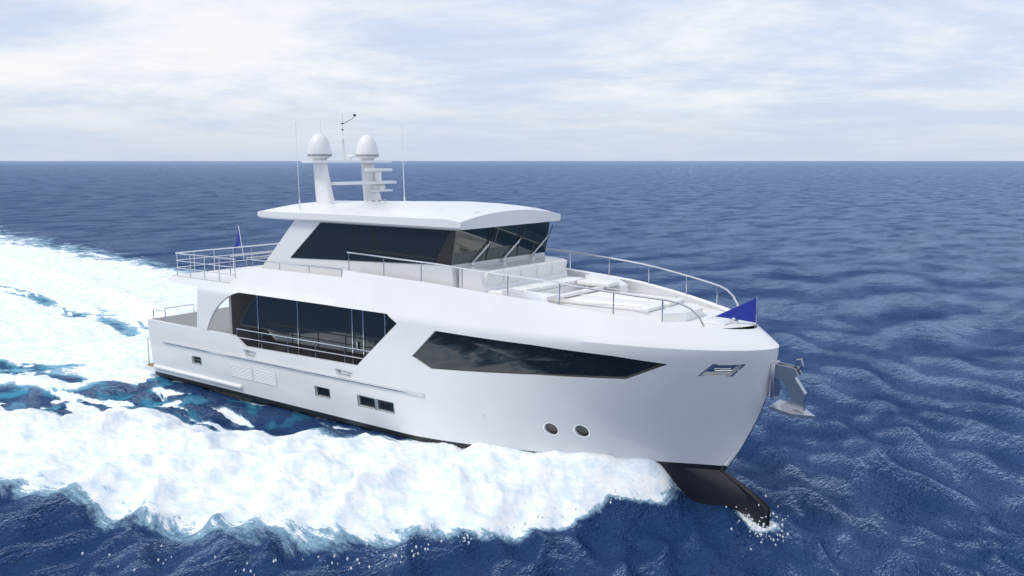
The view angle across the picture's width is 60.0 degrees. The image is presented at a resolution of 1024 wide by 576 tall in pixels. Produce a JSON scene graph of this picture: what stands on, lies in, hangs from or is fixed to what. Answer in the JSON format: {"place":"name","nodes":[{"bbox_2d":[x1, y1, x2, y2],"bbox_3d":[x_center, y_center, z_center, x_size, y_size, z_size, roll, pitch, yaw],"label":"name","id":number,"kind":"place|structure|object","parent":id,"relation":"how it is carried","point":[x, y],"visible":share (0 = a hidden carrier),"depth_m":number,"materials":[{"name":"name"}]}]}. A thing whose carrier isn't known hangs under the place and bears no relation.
{"place":"outdoors","nodes":[
{"label":"outdoors","id":0,"kind":"place"},
{"bbox_2d":[0,161,1023,575],"bbox_3d":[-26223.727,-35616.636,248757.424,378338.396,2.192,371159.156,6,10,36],"label":"sea","id":1,"kind":"structure","parent":0,"point":[888,295],"depth_m":31.21,"materials":[{"name":"liquid"}]},
{"bbox_2d":[81,479,788,575],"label":"spray","id":2,"kind":"object","parent":1,"relation":"on","point":[467,535],"visible":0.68,"depth_m":20.94,"materials":[{"name":"white liquid"}]},
{"bbox_2d":[147,266,778,527],"bbox_3d":[-2.481,2.540,28.041,22.079,6.620,6.240,6,10,36],"label":"yacht hull","id":3,"kind":"object","parent":1,"relation":"on","point":[682,423],"visible":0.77,"depth_m":22.98,"materials":[{"name":"white"}]},
{"bbox_2d":[144,114,815,465],"bbox_3d":[-2.541,-0.829,27.604,24.170,9.255,6.191,6,10,36],"label":"yacht","id":4,"kind":"object","parent":1,"relation":"on","point":[495,248],"visible":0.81,"depth_m":25.66,"materials":[{"name":"white"}]},
{"bbox_2d":[0,0,1023,160],"label":"sky","id":5,"kind":"structure","parent":0,"point":[81,80],"materials":[{"name":"white"}]}
]}

